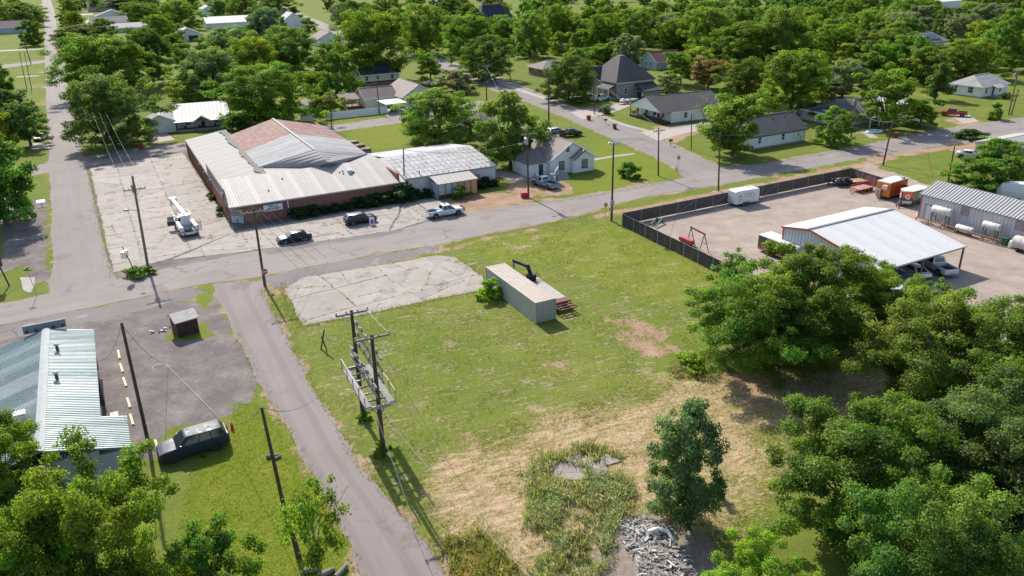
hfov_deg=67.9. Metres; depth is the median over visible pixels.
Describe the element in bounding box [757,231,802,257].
race trailer
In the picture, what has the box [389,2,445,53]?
tree
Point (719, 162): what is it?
utility pole
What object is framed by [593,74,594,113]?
utility pole
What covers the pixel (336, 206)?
shrub
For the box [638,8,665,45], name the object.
distant tree
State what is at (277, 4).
tree
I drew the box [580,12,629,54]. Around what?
tree
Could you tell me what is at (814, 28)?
distant tree
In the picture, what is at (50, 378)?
teal building
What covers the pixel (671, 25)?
tree
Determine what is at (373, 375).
switch rack
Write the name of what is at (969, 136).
shrub
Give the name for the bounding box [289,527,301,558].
snag
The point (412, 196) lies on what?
shrub
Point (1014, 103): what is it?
utility pole
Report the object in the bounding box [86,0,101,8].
distant tree
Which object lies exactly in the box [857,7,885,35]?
distant tree
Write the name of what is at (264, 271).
stop sign
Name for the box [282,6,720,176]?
residential street
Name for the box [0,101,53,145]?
tree
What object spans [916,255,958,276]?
pickup
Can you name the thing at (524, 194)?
red crate
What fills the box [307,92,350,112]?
tree
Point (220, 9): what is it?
tree
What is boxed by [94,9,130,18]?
house
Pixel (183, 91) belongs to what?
tree
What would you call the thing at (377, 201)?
shrub
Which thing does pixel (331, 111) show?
utility pole
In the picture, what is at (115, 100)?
tree
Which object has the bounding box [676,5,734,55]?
tree
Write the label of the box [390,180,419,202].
shrub
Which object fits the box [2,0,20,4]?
distant tree
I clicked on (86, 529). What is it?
tree
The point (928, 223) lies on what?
pipe rack
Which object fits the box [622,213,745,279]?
screen fence
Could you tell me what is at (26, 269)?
street sign
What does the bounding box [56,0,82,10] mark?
tree
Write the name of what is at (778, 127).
white gable house
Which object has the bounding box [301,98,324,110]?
garden shed
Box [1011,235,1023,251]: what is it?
storage tank
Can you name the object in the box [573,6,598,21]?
distant tree
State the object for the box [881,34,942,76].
tree
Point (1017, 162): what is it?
tree
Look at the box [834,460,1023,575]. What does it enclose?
tree
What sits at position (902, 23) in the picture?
distant tree
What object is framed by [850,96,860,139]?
utility pole
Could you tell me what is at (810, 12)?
distant tree
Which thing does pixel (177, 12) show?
tree
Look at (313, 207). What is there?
shrub
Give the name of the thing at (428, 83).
sedan
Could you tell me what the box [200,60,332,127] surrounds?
tree
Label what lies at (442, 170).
metal shed
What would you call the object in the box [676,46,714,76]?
tree
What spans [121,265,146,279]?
shrub
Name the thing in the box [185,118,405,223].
grocery store
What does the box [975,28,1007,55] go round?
tree
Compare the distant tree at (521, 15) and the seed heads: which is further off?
the distant tree at (521, 15)
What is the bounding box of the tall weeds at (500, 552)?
[436,520,525,575]
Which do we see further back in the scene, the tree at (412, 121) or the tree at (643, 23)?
the tree at (643, 23)
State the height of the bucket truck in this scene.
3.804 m
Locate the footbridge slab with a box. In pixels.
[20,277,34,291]
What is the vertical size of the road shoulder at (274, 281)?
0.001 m
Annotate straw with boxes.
[417,366,891,575]
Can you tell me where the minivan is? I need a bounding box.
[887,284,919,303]
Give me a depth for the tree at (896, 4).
379.51 m
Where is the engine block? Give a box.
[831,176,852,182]
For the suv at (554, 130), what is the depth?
171.81 m
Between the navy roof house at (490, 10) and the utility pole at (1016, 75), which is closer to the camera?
the utility pole at (1016, 75)
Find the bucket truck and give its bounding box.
[167,197,201,236]
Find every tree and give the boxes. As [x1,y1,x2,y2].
[0,2,49,25]
[0,64,15,101]
[0,88,46,127]
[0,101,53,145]
[0,112,20,144]
[0,132,38,223]
[0,407,65,523]
[0,423,209,575]
[0,508,72,575]
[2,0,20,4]
[14,19,45,45]
[36,33,173,92]
[46,24,113,49]
[54,12,72,26]
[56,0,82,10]
[57,73,179,154]
[59,0,78,13]
[60,10,90,32]
[79,0,86,7]
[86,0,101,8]
[87,17,119,36]
[96,0,159,10]
[112,25,183,81]
[117,2,135,17]
[124,3,155,21]
[139,14,180,37]
[146,4,160,14]
[148,512,269,575]
[156,0,212,28]
[157,23,186,40]
[161,73,222,103]
[162,33,182,57]
[165,42,196,64]
[177,48,244,100]
[186,0,199,9]
[193,35,212,50]
[195,43,225,50]
[198,25,249,60]
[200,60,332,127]
[204,46,223,62]
[205,0,235,16]
[222,0,260,15]
[226,36,290,83]
[241,24,263,37]
[243,25,320,73]
[245,6,282,40]
[251,0,303,19]
[272,473,351,575]
[274,16,286,26]
[292,71,322,93]
[297,17,318,33]
[307,41,348,74]
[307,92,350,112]
[312,50,365,97]
[321,0,335,10]
[327,8,423,78]
[328,3,348,21]
[332,0,369,25]
[363,6,383,27]
[364,0,406,19]
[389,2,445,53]
[389,87,480,145]
[394,12,414,35]
[404,0,422,8]
[412,51,451,81]
[423,6,444,21]
[428,0,442,9]
[430,23,448,44]
[430,68,477,93]
[439,0,459,14]
[439,14,494,63]
[441,11,450,17]
[444,15,459,25]
[454,2,475,15]
[456,0,470,11]
[456,34,515,80]
[461,7,483,35]
[471,99,491,146]
[472,89,552,167]
[479,0,493,6]
[482,16,506,35]
[489,18,519,49]
[492,14,518,34]
[493,2,512,11]
[506,12,551,57]
[510,30,530,51]
[514,1,533,17]
[516,10,535,28]
[518,9,544,26]
[530,0,544,14]
[534,54,597,102]
[537,3,579,46]
[540,0,563,12]
[549,31,571,54]
[555,0,570,6]
[558,47,594,82]
[561,19,590,43]
[562,29,594,54]
[567,16,588,31]
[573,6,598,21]
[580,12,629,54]
[581,43,627,62]
[583,0,595,6]
[590,0,614,17]
[595,0,613,13]
[596,4,622,16]
[607,33,646,64]
[608,7,668,49]
[612,1,633,17]
[638,0,650,5]
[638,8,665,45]
[644,396,730,530]
[646,13,683,45]
[650,0,670,13]
[651,18,693,48]
[656,73,683,93]
[661,12,681,17]
[661,51,709,81]
[665,20,691,48]
[669,3,684,17]
[673,0,689,12]
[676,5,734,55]
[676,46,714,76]
[679,4,703,18]
[681,263,837,388]
[684,11,696,29]
[689,55,728,89]
[689,94,717,124]
[693,0,719,8]
[696,92,768,156]
[698,20,776,72]
[700,524,826,575]
[710,247,760,291]
[711,1,732,12]
[711,56,779,100]
[714,8,733,24]
[718,0,734,6]
[719,36,737,53]
[729,49,750,69]
[731,7,760,24]
[732,0,747,6]
[737,240,884,370]
[739,0,761,14]
[741,4,818,72]
[743,47,836,116]
[745,7,763,24]
[752,5,770,24]
[753,52,776,75]
[756,10,773,36]
[757,388,986,575]
[762,0,774,5]
[770,0,780,5]
[772,0,797,9]
[792,0,806,7]
[794,14,822,45]
[798,10,822,42]
[799,0,825,9]
[805,22,866,60]
[806,6,836,25]
[807,43,838,65]
[811,105,860,146]
[814,0,842,18]
[818,17,854,44]
[818,82,849,99]
[821,13,858,33]
[821,58,876,97]
[825,254,940,349]
[832,42,864,64]
[833,0,845,16]
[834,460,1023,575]
[837,0,869,21]
[840,282,1023,448]
[844,29,883,59]
[845,11,862,36]
[846,52,880,78]
[850,0,879,12]
[851,9,889,39]
[852,66,919,130]
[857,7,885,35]
[861,27,920,69]
[864,43,907,77]
[864,359,1023,526]
[869,20,896,38]
[877,0,895,12]
[877,11,931,31]
[878,20,922,36]
[880,0,938,27]
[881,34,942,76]
[886,7,911,28]
[893,16,922,34]
[898,46,954,83]
[900,0,918,11]
[902,99,955,127]
[903,57,938,77]
[911,5,937,32]
[919,62,956,99]
[922,0,944,26]
[924,415,1023,572]
[925,277,981,333]
[930,6,971,38]
[930,292,1023,431]
[934,37,1020,77]
[939,156,1015,193]
[941,13,982,40]
[957,41,981,65]
[958,2,1011,30]
[960,2,987,32]
[964,20,1004,38]
[973,135,1023,166]
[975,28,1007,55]
[980,0,1000,11]
[984,8,1023,71]
[996,3,1016,19]
[997,154,1023,181]
[998,0,1018,13]
[1009,0,1023,9]
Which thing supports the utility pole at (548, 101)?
on the ground at (212, 376)
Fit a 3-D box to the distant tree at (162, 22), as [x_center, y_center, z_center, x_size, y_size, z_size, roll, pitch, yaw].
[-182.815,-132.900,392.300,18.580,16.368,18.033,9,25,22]
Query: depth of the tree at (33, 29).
409.76 m
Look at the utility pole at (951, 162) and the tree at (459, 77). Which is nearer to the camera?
the utility pole at (951, 162)
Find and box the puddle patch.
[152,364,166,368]
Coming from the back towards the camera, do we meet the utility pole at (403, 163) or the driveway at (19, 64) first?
the driveway at (19, 64)
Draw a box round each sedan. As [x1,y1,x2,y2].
[33,133,47,140]
[276,229,311,244]
[425,81,438,85]
[899,263,931,279]
[955,149,979,158]
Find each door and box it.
[150,123,165,132]
[188,35,197,40]
[539,164,542,175]
[923,204,931,219]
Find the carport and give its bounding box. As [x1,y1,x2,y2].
[377,98,406,112]
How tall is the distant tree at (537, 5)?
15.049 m
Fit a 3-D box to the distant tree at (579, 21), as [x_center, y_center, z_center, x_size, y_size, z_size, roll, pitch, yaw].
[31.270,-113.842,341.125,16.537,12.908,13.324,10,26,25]
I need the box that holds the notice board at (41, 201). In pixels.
[36,199,44,205]
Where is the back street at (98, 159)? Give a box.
[28,101,482,175]
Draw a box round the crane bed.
[512,259,576,311]
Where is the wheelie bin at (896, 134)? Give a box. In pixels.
[893,132,899,137]
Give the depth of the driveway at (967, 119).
179.78 m
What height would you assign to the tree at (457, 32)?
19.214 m
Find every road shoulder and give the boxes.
[0,287,194,341]
[260,245,438,288]
[261,227,403,254]
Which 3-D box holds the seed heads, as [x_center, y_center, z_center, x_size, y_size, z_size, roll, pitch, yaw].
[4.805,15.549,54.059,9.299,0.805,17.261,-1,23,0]
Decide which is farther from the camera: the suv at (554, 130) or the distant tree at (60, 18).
the distant tree at (60, 18)
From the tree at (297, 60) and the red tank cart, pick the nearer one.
the red tank cart
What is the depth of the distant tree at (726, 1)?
567.53 m
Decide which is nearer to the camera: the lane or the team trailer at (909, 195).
the lane
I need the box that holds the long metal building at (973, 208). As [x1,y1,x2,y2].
[918,180,1023,251]
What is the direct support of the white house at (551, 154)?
on the ground at (212, 376)
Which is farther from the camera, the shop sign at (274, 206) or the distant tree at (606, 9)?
the distant tree at (606, 9)
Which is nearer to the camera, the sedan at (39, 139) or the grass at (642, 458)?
the grass at (642, 458)
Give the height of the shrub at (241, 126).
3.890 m
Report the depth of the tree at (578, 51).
241.54 m
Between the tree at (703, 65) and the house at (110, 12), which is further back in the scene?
the house at (110, 12)
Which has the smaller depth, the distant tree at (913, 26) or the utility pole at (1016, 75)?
the utility pole at (1016, 75)
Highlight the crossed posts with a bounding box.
[320,329,326,349]
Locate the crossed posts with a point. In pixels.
(322, 338)
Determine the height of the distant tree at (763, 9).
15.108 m
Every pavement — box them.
[495,80,584,111]
[599,115,648,131]
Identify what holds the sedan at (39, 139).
on the ground at (212, 376)
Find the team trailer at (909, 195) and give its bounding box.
[895,184,926,207]
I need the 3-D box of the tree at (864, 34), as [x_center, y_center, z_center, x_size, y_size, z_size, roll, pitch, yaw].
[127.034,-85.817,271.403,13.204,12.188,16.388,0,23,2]
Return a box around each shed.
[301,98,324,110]
[370,143,496,199]
[935,0,961,9]
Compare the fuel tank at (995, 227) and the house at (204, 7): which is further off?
the house at (204, 7)
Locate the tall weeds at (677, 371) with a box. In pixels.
[667,352,733,381]
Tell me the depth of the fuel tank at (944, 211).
108.37 m
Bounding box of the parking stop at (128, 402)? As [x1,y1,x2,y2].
[126,397,131,407]
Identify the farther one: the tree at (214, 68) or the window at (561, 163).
the tree at (214, 68)
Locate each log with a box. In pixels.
[266,453,281,459]
[303,567,320,573]
[318,566,334,575]
[334,564,347,575]
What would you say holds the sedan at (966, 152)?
on the ground at (212, 376)
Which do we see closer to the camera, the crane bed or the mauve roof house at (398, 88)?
the crane bed
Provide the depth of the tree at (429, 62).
247.93 m
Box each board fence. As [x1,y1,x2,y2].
[300,113,314,120]
[325,107,387,118]
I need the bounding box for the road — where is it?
[0,117,1023,324]
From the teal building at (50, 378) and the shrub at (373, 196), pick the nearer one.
the teal building at (50, 378)
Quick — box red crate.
[520,191,528,197]
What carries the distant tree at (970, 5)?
on the ground at (212, 376)
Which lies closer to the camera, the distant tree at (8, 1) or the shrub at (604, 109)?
the shrub at (604, 109)
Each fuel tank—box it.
[931,205,953,226]
[955,224,974,236]
[981,220,1001,242]
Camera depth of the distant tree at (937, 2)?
387.33 m
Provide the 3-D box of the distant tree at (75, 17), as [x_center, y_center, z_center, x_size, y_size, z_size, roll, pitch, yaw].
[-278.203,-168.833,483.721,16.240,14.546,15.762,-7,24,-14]
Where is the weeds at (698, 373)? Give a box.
[665,354,736,381]
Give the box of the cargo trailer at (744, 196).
[727,185,760,205]
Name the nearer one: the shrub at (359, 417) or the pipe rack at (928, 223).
the shrub at (359, 417)
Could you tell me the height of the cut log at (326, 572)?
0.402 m
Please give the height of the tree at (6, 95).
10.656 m
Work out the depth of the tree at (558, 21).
337.69 m
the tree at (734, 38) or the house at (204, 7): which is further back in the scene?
the house at (204, 7)
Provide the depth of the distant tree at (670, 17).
339.61 m
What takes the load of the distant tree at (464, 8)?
on the ground at (212, 376)
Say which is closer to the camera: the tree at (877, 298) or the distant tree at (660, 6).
the tree at (877, 298)
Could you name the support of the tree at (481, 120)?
on the ground at (212, 376)
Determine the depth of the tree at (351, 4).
488.30 m
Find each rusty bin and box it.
[349,140,358,143]
[354,143,364,148]
[360,147,371,152]
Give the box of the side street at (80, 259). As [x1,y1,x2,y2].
[42,0,116,292]
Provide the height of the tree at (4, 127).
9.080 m
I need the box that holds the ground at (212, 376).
[0,0,1023,575]
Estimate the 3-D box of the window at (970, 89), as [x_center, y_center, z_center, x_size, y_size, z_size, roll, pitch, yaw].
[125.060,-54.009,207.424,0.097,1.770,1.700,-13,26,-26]
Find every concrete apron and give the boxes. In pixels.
[171,203,401,259]
[391,199,464,230]
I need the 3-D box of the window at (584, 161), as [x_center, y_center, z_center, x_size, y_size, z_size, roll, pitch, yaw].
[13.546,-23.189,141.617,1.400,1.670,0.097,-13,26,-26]
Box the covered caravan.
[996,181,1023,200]
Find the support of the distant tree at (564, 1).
on the ground at (212, 376)
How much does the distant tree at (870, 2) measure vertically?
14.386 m
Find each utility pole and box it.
[0,258,9,285]
[120,322,150,447]
[123,175,148,265]
[241,208,266,286]
[260,407,285,509]
[330,94,332,128]
[376,81,379,113]
[403,148,404,174]
[482,64,493,103]
[518,131,533,192]
[548,72,549,125]
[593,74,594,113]
[609,141,618,220]
[653,128,663,175]
[691,114,691,149]
[717,133,720,190]
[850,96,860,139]
[882,120,893,164]
[947,146,954,182]
[1008,69,1022,114]
[1010,89,1018,115]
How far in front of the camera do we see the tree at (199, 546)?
42.90 m
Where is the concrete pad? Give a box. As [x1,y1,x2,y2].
[285,255,483,325]
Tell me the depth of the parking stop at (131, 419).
66.26 m
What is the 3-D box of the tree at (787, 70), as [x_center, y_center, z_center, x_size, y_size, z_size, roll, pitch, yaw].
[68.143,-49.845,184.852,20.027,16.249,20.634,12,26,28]
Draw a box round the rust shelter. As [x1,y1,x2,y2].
[167,308,199,337]
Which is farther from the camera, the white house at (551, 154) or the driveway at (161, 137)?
the driveway at (161, 137)
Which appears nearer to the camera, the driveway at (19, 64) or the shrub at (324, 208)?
the shrub at (324, 208)
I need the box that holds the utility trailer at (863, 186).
[850,177,875,192]
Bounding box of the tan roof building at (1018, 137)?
[973,133,1023,167]
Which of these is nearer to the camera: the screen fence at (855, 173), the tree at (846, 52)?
the screen fence at (855, 173)
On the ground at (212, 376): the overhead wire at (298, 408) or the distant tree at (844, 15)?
the distant tree at (844, 15)
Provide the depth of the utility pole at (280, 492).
53.33 m
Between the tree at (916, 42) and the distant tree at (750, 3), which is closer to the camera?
the tree at (916, 42)
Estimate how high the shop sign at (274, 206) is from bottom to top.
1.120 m
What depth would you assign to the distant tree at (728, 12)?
389.27 m
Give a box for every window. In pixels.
[559,161,564,169]
[582,159,587,167]
[967,87,973,93]
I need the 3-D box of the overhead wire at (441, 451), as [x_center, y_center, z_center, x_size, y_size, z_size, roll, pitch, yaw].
[-5.178,10.732,53.380,0.038,8.633,14.546,-18,28,-34]
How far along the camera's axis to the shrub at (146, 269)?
98.01 m
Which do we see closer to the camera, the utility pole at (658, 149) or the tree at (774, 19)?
the utility pole at (658, 149)
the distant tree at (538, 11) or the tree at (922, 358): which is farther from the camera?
the distant tree at (538, 11)
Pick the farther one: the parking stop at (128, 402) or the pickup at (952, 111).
the pickup at (952, 111)
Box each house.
[0,20,27,34]
[86,0,119,11]
[89,15,127,26]
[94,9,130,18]
[110,22,145,32]
[172,101,229,132]
[199,4,219,14]
[202,15,248,28]
[279,11,305,28]
[309,30,343,46]
[337,78,434,108]
[353,59,400,84]
[455,110,502,136]
[479,0,517,29]
[512,133,596,176]
[525,59,575,76]
[590,55,662,99]
[628,90,719,124]
[640,49,678,70]
[724,110,808,150]
[797,97,888,127]
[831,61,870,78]
[867,96,923,125]
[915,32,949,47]
[949,73,1010,97]
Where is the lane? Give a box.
[213,281,446,575]
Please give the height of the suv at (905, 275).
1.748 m
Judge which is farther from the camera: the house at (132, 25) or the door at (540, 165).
the house at (132, 25)
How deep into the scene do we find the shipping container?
85.19 m
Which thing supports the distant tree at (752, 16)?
on the ground at (212, 376)
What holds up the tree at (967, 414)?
on the ground at (212, 376)
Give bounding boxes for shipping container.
[485,263,555,323]
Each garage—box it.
[145,112,176,133]
[178,26,203,41]
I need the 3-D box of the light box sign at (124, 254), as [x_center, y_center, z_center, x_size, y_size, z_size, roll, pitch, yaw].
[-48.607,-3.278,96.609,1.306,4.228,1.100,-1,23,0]
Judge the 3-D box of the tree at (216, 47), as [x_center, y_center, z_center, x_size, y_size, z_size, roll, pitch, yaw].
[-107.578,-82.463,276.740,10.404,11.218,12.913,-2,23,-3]
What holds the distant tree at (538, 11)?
on the ground at (212, 376)
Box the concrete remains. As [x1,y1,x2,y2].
[544,453,619,480]
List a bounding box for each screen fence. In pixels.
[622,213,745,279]
[623,168,851,220]
[850,168,908,187]
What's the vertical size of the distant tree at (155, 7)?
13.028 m
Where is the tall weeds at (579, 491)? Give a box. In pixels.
[517,437,642,575]
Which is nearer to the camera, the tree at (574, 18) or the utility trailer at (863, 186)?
the utility trailer at (863, 186)
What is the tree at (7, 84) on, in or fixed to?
on the ground at (212, 376)
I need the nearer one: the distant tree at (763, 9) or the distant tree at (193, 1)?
the distant tree at (763, 9)
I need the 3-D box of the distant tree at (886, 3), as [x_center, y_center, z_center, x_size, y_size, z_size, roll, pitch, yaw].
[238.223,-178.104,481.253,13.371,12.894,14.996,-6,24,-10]
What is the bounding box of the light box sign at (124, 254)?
[120,247,135,272]
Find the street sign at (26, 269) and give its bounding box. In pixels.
[23,266,36,294]
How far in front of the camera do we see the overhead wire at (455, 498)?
51.63 m
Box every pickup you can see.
[424,203,464,218]
[531,175,559,189]
[556,127,582,137]
[590,94,610,101]
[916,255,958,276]
[940,108,967,116]
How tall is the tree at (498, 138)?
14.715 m
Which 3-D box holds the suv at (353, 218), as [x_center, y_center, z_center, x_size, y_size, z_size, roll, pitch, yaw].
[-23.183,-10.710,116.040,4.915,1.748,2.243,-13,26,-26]
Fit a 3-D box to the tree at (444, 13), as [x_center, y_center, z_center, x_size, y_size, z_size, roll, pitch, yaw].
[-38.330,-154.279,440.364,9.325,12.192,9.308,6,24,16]
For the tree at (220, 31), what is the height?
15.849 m
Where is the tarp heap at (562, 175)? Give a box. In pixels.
[549,166,569,180]
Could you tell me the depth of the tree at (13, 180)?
117.17 m
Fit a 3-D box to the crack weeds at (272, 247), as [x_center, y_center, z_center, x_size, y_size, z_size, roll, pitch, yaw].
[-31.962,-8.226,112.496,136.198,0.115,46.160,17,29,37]
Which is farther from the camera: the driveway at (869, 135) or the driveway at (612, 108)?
the driveway at (612, 108)
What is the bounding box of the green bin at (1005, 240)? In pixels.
[1000,236,1010,245]
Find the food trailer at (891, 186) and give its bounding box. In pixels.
[875,176,907,199]
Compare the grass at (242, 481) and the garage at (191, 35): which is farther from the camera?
the garage at (191, 35)
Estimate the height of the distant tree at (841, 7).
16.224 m
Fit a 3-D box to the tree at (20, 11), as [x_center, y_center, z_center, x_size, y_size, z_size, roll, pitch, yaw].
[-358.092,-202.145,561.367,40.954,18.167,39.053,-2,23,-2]
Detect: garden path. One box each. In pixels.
[0,48,42,50]
[594,153,634,160]
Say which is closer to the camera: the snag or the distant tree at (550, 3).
the snag
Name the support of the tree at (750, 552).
on the ground at (212, 376)
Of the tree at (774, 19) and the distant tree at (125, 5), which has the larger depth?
the distant tree at (125, 5)
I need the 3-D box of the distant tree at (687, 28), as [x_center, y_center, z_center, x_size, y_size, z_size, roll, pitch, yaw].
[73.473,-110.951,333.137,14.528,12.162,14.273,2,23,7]
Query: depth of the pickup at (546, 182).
132.27 m
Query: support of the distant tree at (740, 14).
on the ground at (212, 376)
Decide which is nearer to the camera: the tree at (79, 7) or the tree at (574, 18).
the tree at (574, 18)
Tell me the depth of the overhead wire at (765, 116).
146.52 m
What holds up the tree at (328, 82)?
on the ground at (212, 376)
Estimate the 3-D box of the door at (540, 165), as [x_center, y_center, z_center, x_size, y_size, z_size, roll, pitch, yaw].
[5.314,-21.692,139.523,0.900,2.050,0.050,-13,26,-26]
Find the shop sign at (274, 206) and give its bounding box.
[263,202,282,211]
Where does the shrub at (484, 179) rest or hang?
on the ground at (212, 376)
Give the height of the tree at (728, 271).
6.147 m
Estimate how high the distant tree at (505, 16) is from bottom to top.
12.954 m
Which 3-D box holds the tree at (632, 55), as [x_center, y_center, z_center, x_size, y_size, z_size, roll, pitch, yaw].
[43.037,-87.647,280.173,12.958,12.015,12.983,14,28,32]
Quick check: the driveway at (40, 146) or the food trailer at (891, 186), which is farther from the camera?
the driveway at (40, 146)
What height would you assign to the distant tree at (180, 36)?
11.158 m
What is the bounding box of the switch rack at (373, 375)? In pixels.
[335,307,396,455]
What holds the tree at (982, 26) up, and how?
on the ground at (212, 376)
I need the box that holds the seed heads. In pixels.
[523,434,646,575]
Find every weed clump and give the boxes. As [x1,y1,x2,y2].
[208,194,215,199]
[215,205,222,211]
[215,212,223,216]
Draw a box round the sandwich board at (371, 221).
[369,217,374,225]
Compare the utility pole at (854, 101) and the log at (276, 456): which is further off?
the utility pole at (854, 101)
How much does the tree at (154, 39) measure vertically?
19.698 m
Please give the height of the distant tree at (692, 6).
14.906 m
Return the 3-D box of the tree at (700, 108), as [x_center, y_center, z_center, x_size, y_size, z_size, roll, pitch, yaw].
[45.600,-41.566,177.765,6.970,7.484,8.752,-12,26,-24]
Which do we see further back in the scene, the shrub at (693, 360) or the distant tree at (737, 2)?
the distant tree at (737, 2)
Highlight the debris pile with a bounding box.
[594,511,721,575]
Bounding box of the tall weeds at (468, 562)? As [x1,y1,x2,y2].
[452,553,521,575]
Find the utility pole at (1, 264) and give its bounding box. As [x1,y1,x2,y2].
[0,258,9,285]
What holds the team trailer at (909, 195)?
on the ground at (212, 376)
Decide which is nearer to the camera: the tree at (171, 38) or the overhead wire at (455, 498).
the overhead wire at (455, 498)
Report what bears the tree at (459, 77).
on the ground at (212, 376)
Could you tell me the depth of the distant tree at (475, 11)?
383.64 m
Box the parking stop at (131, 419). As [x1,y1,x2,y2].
[129,414,134,425]
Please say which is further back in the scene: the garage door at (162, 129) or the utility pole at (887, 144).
the garage door at (162, 129)
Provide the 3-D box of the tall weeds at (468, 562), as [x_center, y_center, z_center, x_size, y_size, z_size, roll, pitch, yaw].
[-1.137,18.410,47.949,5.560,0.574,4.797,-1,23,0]
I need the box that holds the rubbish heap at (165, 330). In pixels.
[149,325,170,332]
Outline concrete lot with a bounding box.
[90,153,233,271]
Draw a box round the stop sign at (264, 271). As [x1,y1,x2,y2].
[261,269,267,285]
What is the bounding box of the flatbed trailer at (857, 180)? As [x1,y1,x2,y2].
[827,178,868,185]
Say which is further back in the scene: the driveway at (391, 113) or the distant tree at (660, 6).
the distant tree at (660, 6)
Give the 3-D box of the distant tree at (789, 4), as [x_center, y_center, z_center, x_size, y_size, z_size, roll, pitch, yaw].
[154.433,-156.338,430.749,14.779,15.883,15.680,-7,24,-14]
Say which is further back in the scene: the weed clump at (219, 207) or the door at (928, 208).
the weed clump at (219, 207)
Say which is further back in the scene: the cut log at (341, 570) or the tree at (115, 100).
the tree at (115, 100)
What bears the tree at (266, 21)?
on the ground at (212, 376)
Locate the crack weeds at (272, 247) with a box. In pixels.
[90,155,621,480]
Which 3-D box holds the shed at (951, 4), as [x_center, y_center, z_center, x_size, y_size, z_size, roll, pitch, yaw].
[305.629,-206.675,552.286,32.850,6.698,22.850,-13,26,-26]
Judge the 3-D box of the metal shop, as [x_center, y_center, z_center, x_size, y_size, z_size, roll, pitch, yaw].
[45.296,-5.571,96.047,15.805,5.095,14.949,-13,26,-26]
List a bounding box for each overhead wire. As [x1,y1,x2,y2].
[264,392,320,411]
[366,384,434,575]
[381,411,529,575]
[382,349,501,544]
[409,142,521,152]
[668,98,854,128]
[764,121,892,134]
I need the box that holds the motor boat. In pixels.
[618,97,637,103]
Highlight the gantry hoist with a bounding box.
[688,226,708,251]
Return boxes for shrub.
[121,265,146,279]
[140,265,156,274]
[223,114,246,131]
[287,207,303,219]
[296,205,319,218]
[307,204,320,217]
[317,204,332,214]
[330,202,340,212]
[339,202,352,210]
[346,197,362,209]
[356,410,372,420]
[359,196,374,208]
[365,192,386,207]
[373,193,391,204]
[373,440,392,459]
[384,190,403,203]
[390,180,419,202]
[403,189,417,201]
[413,191,424,198]
[422,188,433,198]
[451,185,472,199]
[474,277,503,301]
[477,180,487,188]
[479,176,491,188]
[488,178,499,187]
[598,104,611,113]
[616,161,642,179]
[674,351,705,375]
[951,128,990,139]
[986,102,1003,120]
[999,92,1010,98]
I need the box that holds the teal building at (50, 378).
[0,318,134,510]
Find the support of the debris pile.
on the ground at (212, 376)
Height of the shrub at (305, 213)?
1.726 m
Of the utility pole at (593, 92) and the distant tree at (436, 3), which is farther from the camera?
the distant tree at (436, 3)
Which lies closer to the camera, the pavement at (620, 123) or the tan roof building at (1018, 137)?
the tan roof building at (1018, 137)
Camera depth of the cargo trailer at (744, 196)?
120.03 m
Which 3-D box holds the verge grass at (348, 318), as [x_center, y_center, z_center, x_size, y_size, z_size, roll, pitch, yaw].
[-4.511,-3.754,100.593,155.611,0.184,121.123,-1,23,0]
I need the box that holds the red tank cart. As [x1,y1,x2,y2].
[679,235,694,245]
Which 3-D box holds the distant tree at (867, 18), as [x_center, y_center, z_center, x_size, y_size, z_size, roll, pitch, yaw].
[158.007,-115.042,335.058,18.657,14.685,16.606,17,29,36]
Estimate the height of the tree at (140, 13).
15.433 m
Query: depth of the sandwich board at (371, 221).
114.85 m
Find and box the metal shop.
[782,207,966,277]
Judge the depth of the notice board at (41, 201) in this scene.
127.69 m
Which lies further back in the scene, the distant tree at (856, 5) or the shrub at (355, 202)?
the distant tree at (856, 5)
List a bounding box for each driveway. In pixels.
[1,60,44,67]
[30,143,49,149]
[151,133,174,142]
[386,108,407,115]
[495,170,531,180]
[571,103,629,118]
[641,122,711,140]
[852,129,877,137]
[951,115,978,123]
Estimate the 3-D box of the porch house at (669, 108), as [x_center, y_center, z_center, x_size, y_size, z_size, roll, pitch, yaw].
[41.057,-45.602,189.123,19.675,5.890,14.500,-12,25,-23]
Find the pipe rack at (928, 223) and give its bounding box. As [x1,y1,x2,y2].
[915,216,999,245]
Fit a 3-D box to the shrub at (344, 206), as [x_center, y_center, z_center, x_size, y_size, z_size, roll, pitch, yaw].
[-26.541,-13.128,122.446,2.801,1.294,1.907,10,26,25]
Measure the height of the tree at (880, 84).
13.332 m
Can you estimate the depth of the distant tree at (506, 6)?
542.33 m
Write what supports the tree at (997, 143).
on the ground at (212, 376)
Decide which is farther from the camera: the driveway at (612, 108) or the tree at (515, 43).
the tree at (515, 43)
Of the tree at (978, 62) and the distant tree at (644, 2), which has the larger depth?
the distant tree at (644, 2)
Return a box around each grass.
[88,146,862,574]
[173,402,358,575]
[422,370,886,575]
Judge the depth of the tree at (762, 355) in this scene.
68.12 m
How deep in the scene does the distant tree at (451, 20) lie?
405.39 m
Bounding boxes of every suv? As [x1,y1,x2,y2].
[156,419,230,463]
[343,211,376,225]
[547,127,564,134]
[885,267,912,281]
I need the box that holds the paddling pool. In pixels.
[865,129,882,133]

